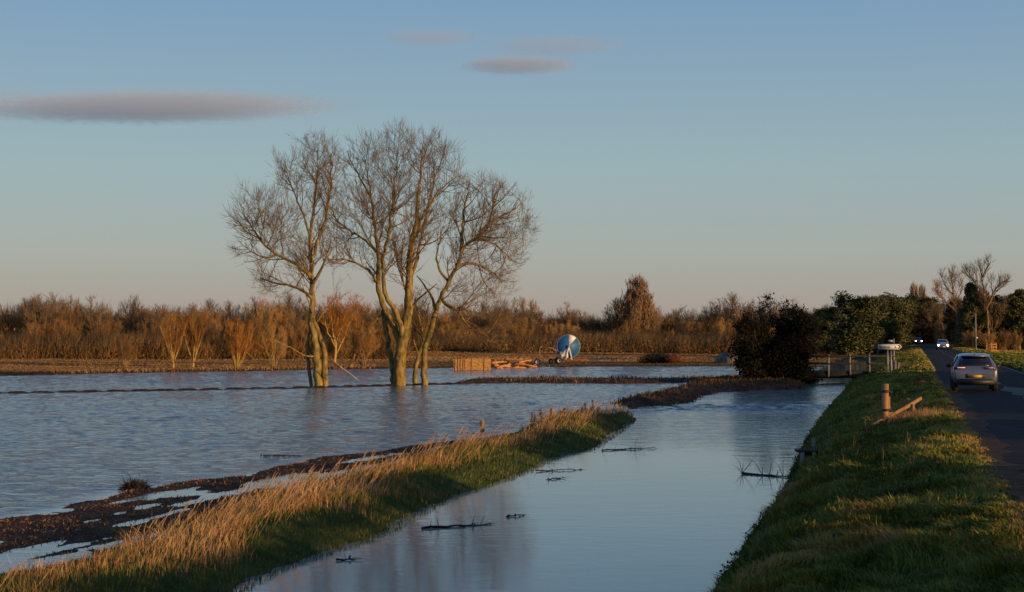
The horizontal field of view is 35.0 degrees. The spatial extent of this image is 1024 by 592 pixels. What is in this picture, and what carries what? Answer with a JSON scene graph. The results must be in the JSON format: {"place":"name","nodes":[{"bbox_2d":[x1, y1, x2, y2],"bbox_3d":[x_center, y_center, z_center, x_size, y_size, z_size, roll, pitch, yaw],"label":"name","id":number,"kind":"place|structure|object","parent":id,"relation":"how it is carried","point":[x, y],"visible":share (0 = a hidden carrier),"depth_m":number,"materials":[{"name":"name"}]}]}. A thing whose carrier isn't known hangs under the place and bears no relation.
{"place":"outdoors","nodes":[
{"label":"outdoors","id":0,"kind":"place"},
{"bbox_2d":[0,351,884,591],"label":"water","id":1,"kind":"structure","parent":0,"point":[674,510],"depth_m":45.25,"materials":[{"name":"blue liquid"}]},
{"bbox_2d":[421,514,493,528],"bbox_3d":[-0.883,4.040,29.463,1.518,0.359,0.560,1,-2,-40],"label":"branch","id":2,"kind":"object","parent":1,"relation":"on","point":[438,526],"visible":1,"depth_m":29.34,"materials":[{"name":"brown wood"}]},
{"bbox_2d":[714,350,737,363],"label":"spoil mound","id":3,"kind":"object","parent":1,"relation":"on","point":[720,358],"visible":0.26,"depth_m":184.57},
{"bbox_2d":[734,453,799,477],"bbox_3d":[6.340,4.104,40.044,0.638,0.879,2.104,1,-2,-42],"label":"branch","id":4,"kind":"object","parent":1,"relation":"in","point":[757,474],"visible":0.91,"depth_m":40.08,"materials":[{"name":"brown wood"}]},
{"bbox_2d":[0,343,1023,591],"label":"ground","id":5,"kind":"structure","parent":0,"point":[276,531],"depth_m":32.42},
{"bbox_2d":[24,322,43,351],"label":"scrub tree","id":6,"kind":"object","parent":5,"relation":"on","point":[32,331],"visible":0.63,"depth_m":201.32,"materials":[{"name":"plant"}]},
{"bbox_2d":[17,292,61,335],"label":"bare tree","id":7,"kind":"object","parent":5,"relation":"on","point":[45,316],"visible":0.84,"depth_m":215.04,"materials":[{"name":"brown plant"}]},
{"bbox_2d":[29,290,77,319],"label":"bare tree","id":8,"kind":"object","parent":5,"relation":"on","point":[61,300],"visible":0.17,"depth_m":227.62,"materials":[{"name":"plant"}]},
{"bbox_2d":[49,320,79,340],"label":"scrub tree","id":9,"kind":"object","parent":5,"relation":"on","point":[63,329],"visible":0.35,"depth_m":203.74,"materials":[{"name":"plant"}]},
{"bbox_2d":[53,307,85,337],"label":"bare tree","id":10,"kind":"object","parent":5,"relation":"on","point":[81,321],"visible":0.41,"depth_m":214.61,"materials":[{"name":"brown plant"}]},
{"bbox_2d":[74,294,108,317],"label":"bare tree","id":11,"kind":"object","parent":5,"relation":"on","point":[83,307],"visible":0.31,"depth_m":229.89,"materials":[{"name":"plant"}]},
{"bbox_2d":[80,305,115,334],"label":"bare tree","id":12,"kind":"object","parent":5,"relation":"on","point":[90,320],"visible":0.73,"depth_m":217.02,"materials":[{"name":"brown plant"}]},
{"bbox_2d":[93,316,123,341],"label":"scrub tree","id":13,"kind":"object","parent":5,"relation":"on","point":[108,325],"visible":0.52,"depth_m":205.37,"materials":[{"name":"plant"}]},
{"bbox_2d":[115,333,140,366],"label":"willow tree","id":14,"kind":"object","parent":5,"relation":"on","point":[127,348],"visible":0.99,"depth_m":161.46,"materials":[{"name":"brown plant"}]},
{"bbox_2d":[116,293,142,326],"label":"bare tree","id":15,"kind":"object","parent":5,"relation":"on","point":[133,306],"visible":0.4,"depth_m":226.99,"materials":[{"name":"plant"}]},
{"bbox_2d":[116,473,155,489],"bbox_3d":[-8.425,4.173,36.471,0.998,0.668,0.824,0,-1,0],"label":"debris clump","id":16,"kind":"object","parent":5,"relation":"on","point":[135,484],"visible":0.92,"depth_m":36.36,"materials":[{"name":"brown plant"}]},
{"bbox_2d":[133,318,156,341],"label":"scrub tree","id":17,"kind":"object","parent":5,"relation":"on","point":[145,329],"visible":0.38,"depth_m":205.13,"materials":[{"name":"plant"}]},
{"bbox_2d":[142,304,177,338],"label":"bare tree","id":18,"kind":"object","parent":5,"relation":"on","point":[160,318],"visible":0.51,"depth_m":213.88,"materials":[{"name":"plant"}]},
{"bbox_2d":[158,314,185,367],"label":"willow tree","id":19,"kind":"object","parent":5,"relation":"on","point":[174,338],"visible":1,"depth_m":159.94,"materials":[{"name":"brown plant"}]},
{"bbox_2d":[155,311,188,340],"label":"scrub tree","id":20,"kind":"object","parent":5,"relation":"on","point":[170,328],"visible":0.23,"depth_m":204.62,"materials":[{"name":"plant"}]},
{"bbox_2d":[179,310,207,366],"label":"willow tree","id":21,"kind":"object","parent":5,"relation":"on","point":[195,339],"visible":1,"depth_m":160.90,"materials":[{"name":"brown plant"}]},
{"bbox_2d":[178,302,212,332],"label":"bare tree","id":22,"kind":"object","parent":5,"relation":"on","point":[194,308],"visible":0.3,"depth_m":220.55,"materials":[{"name":"plant"}]},
{"bbox_2d":[0,325,395,359],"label":"undergrowth","id":23,"kind":"object","parent":5,"relation":"on","point":[67,347],"visible":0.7,"depth_m":200.33,"materials":[{"name":"brown plant"}]},
{"bbox_2d":[189,305,222,335],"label":"bare tree","id":24,"kind":"object","parent":5,"relation":"on","point":[211,319],"visible":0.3,"depth_m":215.01,"materials":[{"name":"plant"}]},
{"bbox_2d":[187,297,224,320],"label":"bare tree","id":25,"kind":"object","parent":5,"relation":"on","point":[210,305],"visible":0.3,"depth_m":227.70,"materials":[{"name":"plant"}]},
{"bbox_2d":[0,297,417,355],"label":"undergrowth","id":26,"kind":"object","parent":5,"relation":"on","point":[4,321],"visible":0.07,"depth_m":220.68,"materials":[{"name":"brown plant"}]},
{"bbox_2d":[201,319,226,358],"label":"scrub tree","id":27,"kind":"object","parent":5,"relation":"on","point":[211,332],"visible":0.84,"depth_m":201.76,"materials":[{"name":"plant"}]},
{"bbox_2d":[219,300,245,332],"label":"bare tree","id":28,"kind":"object","parent":5,"relation":"on","point":[230,309],"visible":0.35,"depth_m":232.62,"materials":[{"name":"plant"}]},
{"bbox_2d":[222,315,256,367],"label":"willow tree","id":29,"kind":"object","parent":5,"relation":"on","point":[238,344],"visible":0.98,"depth_m":159.70,"materials":[{"name":"brown plant"}]},
{"bbox_2d":[235,317,268,358],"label":"scrub tree","id":30,"kind":"object","parent":5,"relation":"on","point":[258,331],"visible":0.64,"depth_m":202.30,"materials":[{"name":"brown plant"}]},
{"bbox_2d":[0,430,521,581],"bbox_3d":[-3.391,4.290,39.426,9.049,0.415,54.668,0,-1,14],"label":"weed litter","id":31,"kind":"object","parent":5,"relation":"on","point":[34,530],"visible":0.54,"depth_m":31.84,"materials":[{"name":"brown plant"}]},
{"bbox_2d":[241,299,282,335],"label":"bare tree","id":32,"kind":"object","parent":5,"relation":"on","point":[274,321],"visible":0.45,"depth_m":216.56,"materials":[{"name":"brown plant"}]},
{"bbox_2d":[261,323,288,365],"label":"willow tree","id":33,"kind":"object","parent":5,"relation":"on","point":[280,349],"visible":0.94,"depth_m":165.67,"materials":[{"name":"brown plant"}]},
{"bbox_2d":[266,302,295,334],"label":"bare tree","id":34,"kind":"object","parent":5,"relation":"on","point":[283,322],"visible":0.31,"depth_m":218.44,"materials":[{"name":"plant"}]},
{"bbox_2d":[220,127,351,385],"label":"ash tree","id":35,"kind":"object","parent":5,"relation":"on","point":[320,373],"visible":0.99,"depth_m":107.86,"materials":[{"name":"brown plant"}]},
{"bbox_2d":[279,292,308,321],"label":"bare tree","id":36,"kind":"object","parent":5,"relation":"on","point":[289,304],"visible":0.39,"depth_m":229.27,"materials":[{"name":"plant"}]},
{"bbox_2d":[284,314,308,335],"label":"bare tree","id":37,"kind":"object","parent":5,"relation":"on","point":[294,324],"visible":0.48,"depth_m":215.09,"materials":[{"name":"plant"}]},
{"bbox_2d":[284,319,310,358],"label":"scrub tree","id":38,"kind":"object","parent":5,"relation":"on","point":[301,328],"visible":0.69,"depth_m":204.02,"materials":[{"name":"plant"}]},
{"bbox_2d":[0,399,634,591],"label":"dry grass","id":39,"kind":"structure","parent":5,"relation":"on","point":[84,565],"depth_m":28.23,"materials":[{"name":"beige plant"}]},
{"bbox_2d":[316,291,362,361],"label":"willow tree","id":40,"kind":"object","parent":5,"relation":"on","point":[335,325],"visible":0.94,"depth_m":189.76,"materials":[{"name":"brown plant"}]},
{"bbox_2d":[339,312,367,358],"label":"scrub tree","id":41,"kind":"object","parent":5,"relation":"on","point":[357,319],"visible":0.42,"depth_m":204.61,"materials":[{"name":"plant"}]},
{"bbox_2d":[339,302,378,334],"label":"bare tree","id":42,"kind":"object","parent":5,"relation":"on","point":[363,314],"visible":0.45,"depth_m":216.78,"materials":[{"name":"plant"}]},
{"bbox_2d":[341,319,381,365],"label":"willow tree","id":43,"kind":"object","parent":5,"relation":"on","point":[364,345],"visible":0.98,"depth_m":167.61,"materials":[{"name":"brown plant"}]},
{"bbox_2d":[366,323,389,358],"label":"scrub tree","id":44,"kind":"object","parent":5,"relation":"on","point":[380,336],"visible":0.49,"depth_m":205.87,"materials":[{"name":"plant"}]},
{"bbox_2d":[365,316,398,358],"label":"scrub tree","id":45,"kind":"object","parent":5,"relation":"on","point":[389,330],"visible":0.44,"depth_m":206.40,"materials":[{"name":"plant"}]},
{"bbox_2d":[314,116,471,385],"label":"ash tree","id":46,"kind":"object","parent":5,"relation":"on","point":[397,365],"visible":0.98,"depth_m":109.54,"materials":[{"name":"brown plant"}]},
{"bbox_2d":[5,373,822,407],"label":"island weeds","id":47,"kind":"object","parent":5,"relation":"on","point":[656,392],"visible":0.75,"depth_m":106.00,"materials":[{"name":"brown plant"}]},
{"bbox_2d":[397,284,441,383],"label":"ash tree","id":48,"kind":"object","parent":5,"relation":"on","point":[417,360],"visible":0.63,"depth_m":112.11,"materials":[{"name":"brown plant"}]},
{"bbox_2d":[0,351,849,373],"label":"field grass","id":49,"kind":"structure","parent":5,"relation":"on","point":[267,365],"depth_m":182.60,"materials":[{"name":"brown plant"}]},
{"bbox_2d":[418,308,449,333],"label":"bare tree","id":50,"kind":"object","parent":5,"relation":"on","point":[444,318],"visible":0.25,"depth_m":290.58,"materials":[{"name":"plant"}]},
{"bbox_2d":[434,322,459,338],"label":"scrub tree","id":51,"kind":"object","parent":5,"relation":"on","point":[447,327],"visible":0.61,"depth_m":277.95,"materials":[{"name":"plant"}]},
{"bbox_2d":[453,358,464,369],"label":"wooden crate","id":52,"kind":"object","parent":5,"relation":"on","point":[458,364],"visible":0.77,"depth_m":156.86,"materials":[{"name":"brown wood"}]},
{"bbox_2d":[465,358,490,369],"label":"wooden crate","id":53,"kind":"object","parent":5,"relation":"on","point":[477,363],"visible":0.94,"depth_m":156.87,"materials":[{"name":"brown wood"}]},
{"bbox_2d":[417,166,545,384],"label":"ash tree","id":54,"kind":"object","parent":5,"relation":"on","point":[479,235],"visible":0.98,"depth_m":110.07,"materials":[{"name":"brown plant"}]},
{"bbox_2d":[506,316,534,341],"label":"scrub tree","id":55,"kind":"object","parent":5,"relation":"on","point":[523,329],"visible":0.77,"depth_m":276.46,"materials":[{"name":"plant"}]},
{"bbox_2d":[505,296,541,318],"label":"bare tree","id":56,"kind":"object","parent":5,"relation":"on","point":[523,306],"visible":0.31,"depth_m":309.12,"materials":[{"name":"plant"}]},
{"bbox_2d":[543,320,562,339],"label":"scrub tree","id":57,"kind":"object","parent":5,"relation":"on","point":[551,332],"visible":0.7,"depth_m":276.80,"materials":[{"name":"plant"}]},
{"bbox_2d":[548,334,586,363],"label":"irrigation reel","id":58,"kind":"object","parent":5,"relation":"on","point":[567,345],"visible":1,"depth_m":178.50,"materials":[{"name":"blue paint"}]},
{"bbox_2d":[556,300,579,322],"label":"bare tree","id":59,"kind":"object","parent":5,"relation":"on","point":[567,313],"visible":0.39,"depth_m":308.21,"materials":[{"name":"plant"}]},
{"bbox_2d":[603,300,628,337],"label":"bare tree","id":60,"kind":"object","parent":5,"relation":"on","point":[614,321],"visible":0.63,"depth_m":286.45,"materials":[{"name":"plant"}]},
{"bbox_2d":[409,326,823,353],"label":"undergrowth","id":61,"kind":"object","parent":5,"relation":"on","point":[644,343],"visible":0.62,"depth_m":272.44,"materials":[{"name":"brown plant"}]},
{"bbox_2d":[411,303,841,351],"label":"undergrowth","id":62,"kind":"object","parent":5,"relation":"on","point":[595,327],"visible":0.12,"depth_m":291.46,"materials":[{"name":"brown plant"}]},
{"bbox_2d":[618,318,643,337],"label":"scrub tree","id":63,"kind":"object","parent":5,"relation":"on","point":[631,329],"visible":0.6,"depth_m":278.77,"materials":[{"name":"plant"}]},
{"bbox_2d":[615,274,655,351],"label":"bare tree","id":64,"kind":"object","parent":5,"relation":"on","point":[636,296],"visible":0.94,"depth_m":283.87,"materials":[{"name":"brown plant"}]},
{"bbox_2d":[640,303,663,339],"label":"bare tree","id":65,"kind":"object","parent":5,"relation":"on","point":[655,319],"visible":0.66,"depth_m":286.36,"materials":[{"name":"plant"}]},
{"bbox_2d":[636,349,674,362],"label":"brushwood pile","id":66,"kind":"object","parent":5,"relation":"on","point":[653,357],"visible":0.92,"depth_m":183.40,"materials":[{"name":"plant"}]},
{"bbox_2d":[670,305,695,322],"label":"bare tree","id":67,"kind":"object","parent":5,"relation":"on","point":[680,315],"visible":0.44,"depth_m":304.46,"materials":[{"name":"plant"}]},
{"bbox_2d":[672,318,693,339],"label":"bare tree","id":68,"kind":"object","parent":5,"relation":"on","point":[682,324],"visible":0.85,"depth_m":286.68,"materials":[{"name":"plant"}]},
{"bbox_2d":[702,301,737,324],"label":"bare tree","id":69,"kind":"object","parent":5,"relation":"on","point":[726,312],"visible":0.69,"depth_m":290.21,"materials":[{"name":"brown plant"}]},
{"bbox_2d":[715,292,755,316],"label":"bare tree","id":70,"kind":"object","parent":5,"relation":"on","point":[732,302],"visible":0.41,"depth_m":310.25,"materials":[{"name":"plant"}]},
{"bbox_2d":[718,423,819,585],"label":"waterside weeds","id":71,"kind":"object","parent":5,"relation":"on","point":[794,471],"visible":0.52,"depth_m":29.74,"materials":[{"name":"green plant"}]},
{"bbox_2d":[722,292,823,383],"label":"hawthorn tree","id":72,"kind":"object","parent":5,"relation":"on","point":[788,352],"visible":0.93,"depth_m":112.08,"materials":[{"name":"green plant"}]},
{"bbox_2d":[794,449,829,464],"bbox_3d":[7.681,4.323,40.900,1.000,0.895,0.720,0,-1,0],"label":"sluice","id":73,"kind":"object","parent":5,"relation":"on","point":[805,452],"visible":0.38,"depth_m":40.64,"materials":[{"name":"grey wood"}]},
{"bbox_2d":[809,305,844,353],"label":"evergreen tree","id":74,"kind":"object","parent":5,"relation":"on","point":[822,343],"visible":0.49,"depth_m":260.78,"materials":[{"name":"green plant"}]},
{"bbox_2d":[808,354,896,377],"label":"farm bridge","id":75,"kind":"structure","parent":5,"relation":"on","point":[849,373],"depth_m":116.12,"materials":[{"name":"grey wood"}]},
{"bbox_2d":[822,290,888,358],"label":"evergreen tree","id":76,"kind":"object","parent":5,"relation":"on","point":[856,333],"visible":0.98,"depth_m":226.14,"materials":[{"name":"green plant"}]},
{"bbox_2d":[779,390,940,494],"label":"dead stalks","id":77,"kind":"object","parent":5,"relation":"on","point":[873,435],"visible":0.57,"depth_m":41.86,"materials":[{"name":"brown plant"}]},
{"bbox_2d":[703,364,1023,591],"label":"bank grass","id":78,"kind":"structure","parent":5,"relation":"on","point":[881,536],"depth_m":23.84,"materials":[{"name":"green plant"}]},
{"bbox_2d":[873,296,899,352],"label":"evergreen tree","id":79,"kind":"object","parent":5,"relation":"on","point":[884,307],"visible":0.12,"depth_m":298.04,"materials":[{"name":"green plant"}]},
{"bbox_2d":[881,384,891,424],"bbox_3d":[11.062,3.427,47.937,0.277,1.667,0.200,0,-1,-9],"label":"gate post","id":80,"kind":"object","parent":5,"relation":"on","point":[886,410],"visible":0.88,"depth_m":47.87,"materials":[{"name":"brown wood"}]},
{"bbox_2d":[882,396,921,422],"bbox_3d":[11.553,3.364,48.112,1.502,0.749,0.070,1,-1,-27],"label":"fence rail","id":81,"kind":"object","parent":80,"relation":"attached to","point":[908,405],"visible":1,"depth_m":48.12,"materials":[{"name":"brown wood"}]},
{"bbox_2d":[877,343,901,373],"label":"direction sign","id":82,"kind":"object","parent":5,"relation":"on","point":[889,346],"visible":1,"depth_m":107.95,"materials":[{"name":"grey metal"}]},
{"bbox_2d":[845,345,935,386],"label":"bank grass","id":83,"kind":"structure","parent":5,"relation":"on","point":[912,356],"depth_m":137.76,"materials":[{"name":"green plant"}]},
{"bbox_2d":[870,294,912,346],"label":"evergreen tree","id":84,"kind":"object","parent":5,"relation":"on","point":[897,316],"visible":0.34,"depth_m":316.30,"materials":[{"name":"green plant"}]},
{"bbox_2d":[878,292,915,342],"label":"evergreen tree","id":85,"kind":"object","parent":5,"relation":"on","point":[908,327],"visible":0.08,"depth_m":327.96,"materials":[{"name":"green plant"}]},
{"bbox_2d":[862,404,956,425],"bbox_3d":[11.713,3.537,48.145,3.079,0.826,2.156,0,-1,0],"label":"dead grass tuft","id":86,"kind":"object","parent":5,"relation":"on","point":[920,413],"visible":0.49,"depth_m":47.87,"materials":[{"name":"brown plant"}]},
{"bbox_2d":[899,296,943,343],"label":"undergrowth","id":87,"kind":"object","parent":5,"relation":"on","point":[923,323],"visible":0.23,"depth_m":397.91,"materials":[{"name":"green plant"}]},
{"bbox_2d":[933,298,946,337],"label":"bare tree","id":88,"kind":"object","parent":5,"relation":"on","point":[939,311],"visible":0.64,"depth_m":344.77,"materials":[{"name":"plant"}]},
{"bbox_2d":[929,316,952,345],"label":"undergrowth","id":89,"kind":"object","parent":5,"relation":"on","point":[937,335],"visible":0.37,"depth_m":375.54,"materials":[{"name":"plant"}]},
{"bbox_2d":[929,264,964,345],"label":"bare tree","id":90,"kind":"object","parent":5,"relation":"on","point":[937,291],"visible":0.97,"depth_m":297.74,"materials":[{"name":"brown plant"}]},
{"bbox_2d":[941,299,963,344],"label":"ivy tree","id":91,"kind":"object","parent":5,"relation":"on","point":[951,324],"visible":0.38,"depth_m":304.48,"materials":[{"name":"green plant"}]},
{"bbox_2d":[956,281,986,347],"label":"conifer tree","id":92,"kind":"object","parent":5,"relation":"on","point":[969,310],"visible":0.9,"depth_m":261.23,"materials":[{"name":"green plant"}]},
{"bbox_2d":[965,328,980,347],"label":"scrub tree","id":93,"kind":"object","parent":5,"relation":"on","point":[973,338],"visible":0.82,"depth_m":245.89,"materials":[{"name":"plant"}]},
{"bbox_2d":[960,251,1011,348],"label":"bare tree","id":94,"kind":"object","parent":5,"relation":"on","point":[987,298],"visible":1,"depth_m":259.96,"materials":[{"name":"brown plant"}]},
{"bbox_2d":[949,346,1023,371],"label":"verge grass","id":95,"kind":"structure","parent":5,"relation":"on","point":[1012,359],"depth_m":165.14,"materials":[{"name":"green plant"}]},
{"bbox_2d":[969,291,1006,349],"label":"ivy tree","id":96,"kind":"object","parent":5,"relation":"on","point":[992,312],"visible":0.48,"depth_m":262.33,"materials":[{"name":"plant"}]},
{"bbox_2d":[952,294,1023,349],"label":"undergrowth","id":97,"kind":"object","parent":5,"relation":"on","point":[1006,310],"visible":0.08,"depth_m":267.77,"materials":[{"name":"plant"}]},
{"bbox_2d":[979,331,996,349],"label":"scrub tree","id":98,"kind":"object","parent":5,"relation":"on","point":[987,340],"visible":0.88,"depth_m":243.79,"materials":[{"name":"plant"}]},
{"bbox_2d":[979,301,1006,349],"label":"bare tree","id":99,"kind":"object","parent":5,"relation":"on","point":[996,318],"visible":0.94,"depth_m":261.37,"materials":[{"name":"plant"}]},
{"bbox_2d":[992,329,1014,350],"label":"scrub tree","id":100,"kind":"object","parent":5,"relation":"on","point":[1005,341],"visible":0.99,"depth_m":245.53,"materials":[{"name":"plant"}]},
{"bbox_2d":[1002,289,1023,349],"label":"conifer tree","id":101,"kind":"object","parent":5,"relation":"on","point":[1016,324],"visible":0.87,"depth_m":261.29,"materials":[{"name":"green plant"}]},
{"bbox_2d":[1008,330,1022,350],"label":"scrub tree","id":102,"kind":"object","parent":5,"relation":"on","point":[1016,344],"visible":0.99,"depth_m":245.71,"materials":[{"name":"plant"}]},
{"bbox_2d":[0,0,1023,321],"label":"sky","id":103,"kind":"structure","parent":0,"point":[807,151],"materials":[{"name":"blue"}]},
{"bbox_2d":[906,343,1023,508],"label":"road","id":104,"kind":"structure","parent":0,"point":[1000,412],"depth_m":56.48,"materials":[{"name":"grey asphalt"}]},
{"bbox_2d":[946,353,999,390],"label":"car","id":105,"kind":"object","parent":104,"relation":"on","point":[973,368],"visible":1,"depth_m":66.56,"materials":[{"name":"grey paint"}]},
{"bbox_2d":[942,385,1023,533],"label":"road mud","id":106,"kind":"structure","parent":104,"relation":"on","point":[993,444],"depth_m":32.65,"materials":[{"name":"brown soil"}]},
{"bbox_2d":[1001,387,1023,395],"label":"puddle","id":107,"kind":"object","parent":104,"relation":"on","point":[1017,391],"visible":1,"depth_m":67.07,"materials":[{"name":"liquid"}]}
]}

